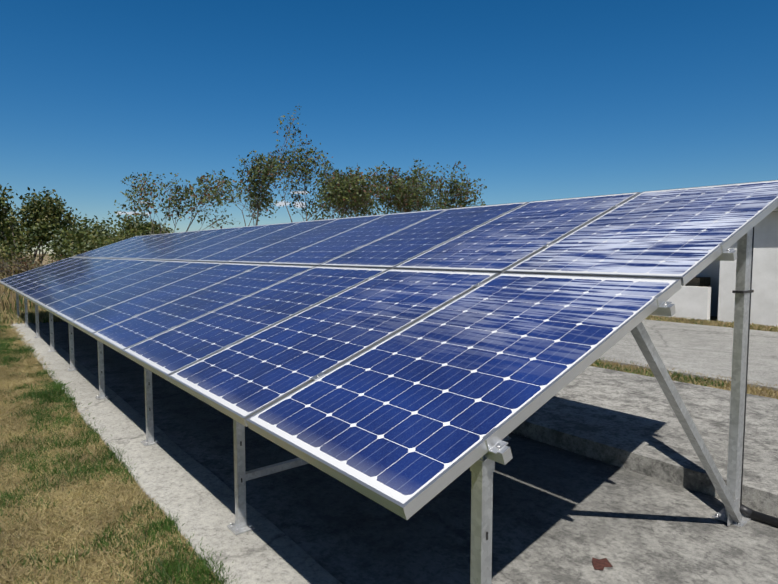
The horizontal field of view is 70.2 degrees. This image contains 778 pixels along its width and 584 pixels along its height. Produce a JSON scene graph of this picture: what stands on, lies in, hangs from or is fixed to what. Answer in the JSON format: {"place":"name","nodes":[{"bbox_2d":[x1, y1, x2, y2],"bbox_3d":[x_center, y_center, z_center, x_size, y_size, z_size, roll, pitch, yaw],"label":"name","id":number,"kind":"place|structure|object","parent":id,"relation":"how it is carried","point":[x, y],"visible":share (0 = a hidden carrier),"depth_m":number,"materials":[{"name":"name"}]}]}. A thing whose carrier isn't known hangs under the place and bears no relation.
{"place":"outdoors","nodes":[
{"label":"outdoors","id":0,"kind":"place"},
{"bbox_2d":[275,202,304,207],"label":"cloud","id":1,"kind":"structure","parent":0,"point":[281,203],"depth_m":1946.26,"materials":[{"name":"white"}]},
{"bbox_2d":[0,254,776,583],"bbox_3d":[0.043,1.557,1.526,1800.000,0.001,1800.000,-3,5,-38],"label":"ground","id":2,"kind":"structure","parent":0,"point":[712,318],"depth_m":3.50,"materials":[{"name":"green plant"}]},
{"bbox_2d":[0,270,45,313],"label":"dry grass","id":3,"kind":"structure","parent":2,"relation":"on","point":[8,302],"depth_m":15.07,"materials":[{"name":"beige plant"}]},
{"bbox_2d":[0,236,45,277],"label":"bush","id":4,"kind":"object","parent":2,"relation":"on","point":[4,252],"visible":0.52,"depth_m":25.48,"materials":[{"name":"green plant"}]},
{"bbox_2d":[0,248,47,278],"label":"bush","id":5,"kind":"object","parent":2,"relation":"on","point":[8,271],"visible":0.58,"depth_m":21.51,"materials":[{"name":"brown plant"}]},
{"bbox_2d":[0,205,50,256],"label":"bush wood","id":6,"kind":"object","parent":2,"relation":"on","point":[5,222],"visible":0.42,"depth_m":34.73,"materials":[{"name":"green plant"}]},
{"bbox_2d":[0,306,64,323],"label":"field grass","id":7,"kind":"structure","parent":2,"relation":"on","point":[11,317],"depth_m":13.26,"materials":[{"name":"plant"}]},
{"bbox_2d":[0,184,88,268],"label":"tree","id":8,"kind":"object","parent":2,"relation":"on","point":[37,224],"visible":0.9,"depth_m":28.68,"materials":[{"name":"green plant"}]},
{"bbox_2d":[32,251,86,268],"bbox_3d":[-11.054,-0.613,19.473,2.677,1.765,2.850,2,5,31],"label":"bush","id":9,"kind":"object","parent":2,"relation":"on","point":[52,260],"visible":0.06,"depth_m":19.20,"materials":[{"name":"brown plant"}]},
{"bbox_2d":[38,216,124,258],"bbox_3d":[-15.599,-2.263,29.160,4.721,3.733,4.095,-3,5,-38],"label":"tree","id":10,"kind":"object","parent":2,"relation":"on","point":[82,234],"visible":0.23,"depth_m":28.33,"materials":[{"name":"green plant"}]},
{"bbox_2d":[38,230,127,264],"bbox_3d":[-13.877,-1.635,26.988,4.634,2.782,4.133,1,4,17],"label":"bush","id":11,"kind":"object","parent":2,"relation":"on","point":[93,244],"visible":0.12,"depth_m":26.01,"materials":[{"name":"green plant"}]},
{"bbox_2d":[79,215,143,240],"bbox_3d":[-18.198,-2.883,35.802,4.957,4.025,4.538,-3,5,-38],"label":"bush wood","id":12,"kind":"object","parent":2,"relation":"on","point":[114,229],"visible":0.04,"depth_m":35.48,"materials":[{"name":"green plant"}]},
{"bbox_2d":[0,322,240,583],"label":"lawn grass","id":13,"kind":"structure","parent":2,"relation":"on","point":[17,356],"depth_m":3.65,"materials":[{"name":"plant"}]},
{"bbox_2d":[100,210,178,237],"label":"bush wood","id":14,"kind":"object","parent":2,"relation":"on","point":[146,228],"visible":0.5,"depth_m":41.31,"materials":[{"name":"green plant"}]},
{"bbox_2d":[114,169,240,234],"bbox_3d":[-9.315,-2.927,24.826,5.102,5.670,7.909,-2,4,-22],"label":"tree","id":15,"kind":"object","parent":2,"relation":"on","point":[175,200],"visible":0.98,"depth_m":23.44,"materials":[{"name":"green plant"}]},
{"bbox_2d":[196,149,310,225],"bbox_3d":[-7.087,-3.507,27.508,4.978,6.432,6.626,-2,5,-26],"label":"tree","id":16,"kind":"object","parent":2,"relation":"on","point":[256,186],"visible":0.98,"depth_m":26.25,"materials":[{"name":"green plant"}]},
{"bbox_2d":[260,106,391,221],"bbox_3d":[-3.070,-4.662,26.408,4.319,8.939,8.692,-3,5,-38],"label":"tree","id":17,"kind":"object","parent":2,"relation":"on","point":[342,194],"visible":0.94,"depth_m":25.75,"materials":[{"name":"green plant"}]},
{"bbox_2d":[10,321,777,583],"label":"concrete pad","id":18,"kind":"object","parent":2,"relation":"on","point":[561,516],"visible":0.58,"depth_m":3.47,"materials":[{"name":"grey concrete"}]},
{"bbox_2d":[16,228,752,583],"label":"support posts","id":19,"kind":"object","parent":18,"relation":"on","point":[482,468],"visible":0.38,"depth_m":3.27,"materials":[{"name":"metal"}]},
{"bbox_2d":[0,180,777,519],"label":"panel frames","id":20,"kind":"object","parent":19,"relation":"on","point":[492,446],"visible":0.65,"depth_m":2.48,"materials":[{"name":"silver metal"}]},
{"bbox_2d":[0,181,777,503],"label":"solar panels","id":21,"kind":"object","parent":20,"relation":"in","point":[402,417],"visible":0.9,"depth_m":3.06,"materials":[{"name":"blue glass"}]},
{"bbox_2d":[732,227,777,526],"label":"black conduit","id":22,"kind":"object","parent":19,"relation":"attached to","point":[757,515],"visible":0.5,"depth_m":3.37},
{"bbox_2d":[592,557,612,569],"bbox_3d":[1.123,1.433,2.919,0.102,0.002,0.124,0,4,6],"label":"fragment","id":23,"kind":"object","parent":18,"relation":"on","point":[599,564],"visible":1,"depth_m":2.92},
{"bbox_2d":[307,159,486,216],"bbox_3d":[0.747,-3.492,28.436,8.949,6.298,8.545,-3,5,-38],"label":"tree","id":24,"kind":"object","parent":2,"relation":"on","point":[404,197],"visible":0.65,"depth_m":26.60,"materials":[{"name":"green plant"}]},
{"bbox_2d":[511,366,777,517],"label":"raised slab","id":25,"kind":"structure","parent":2,"relation":"on","point":[627,421],"depth_m":4.74,"materials":[{"name":"concrete"}]},
{"bbox_2d":[590,358,777,398],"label":"grass strip","id":26,"kind":"object","parent":2,"relation":"on","point":[676,375],"depth_m":7.19,"materials":[{"name":"plant"}]},
{"bbox_2d":[0,0,777,253],"label":"sky","id":27,"kind":"structure","parent":0,"point":[537,100],"materials":[{"name":"blue"}]},
{"bbox_2d":[597,319,777,390],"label":"yard pavement","id":28,"kind":"structure","parent":0,"point":[702,350],"depth_m":9.10,"materials":[{"name":"concrete"}]},
{"bbox_2d":[645,315,777,331],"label":"grass strip","id":29,"kind":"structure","parent":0,"point":[719,323],"depth_m":12.92,"materials":[{"name":"plant"}]},
{"bbox_2d":[653,210,777,326],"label":"building","id":30,"kind":"structure","parent":0,"point":[705,293],"depth_m":12.99,"materials":[{"name":"paint"}]}
]}

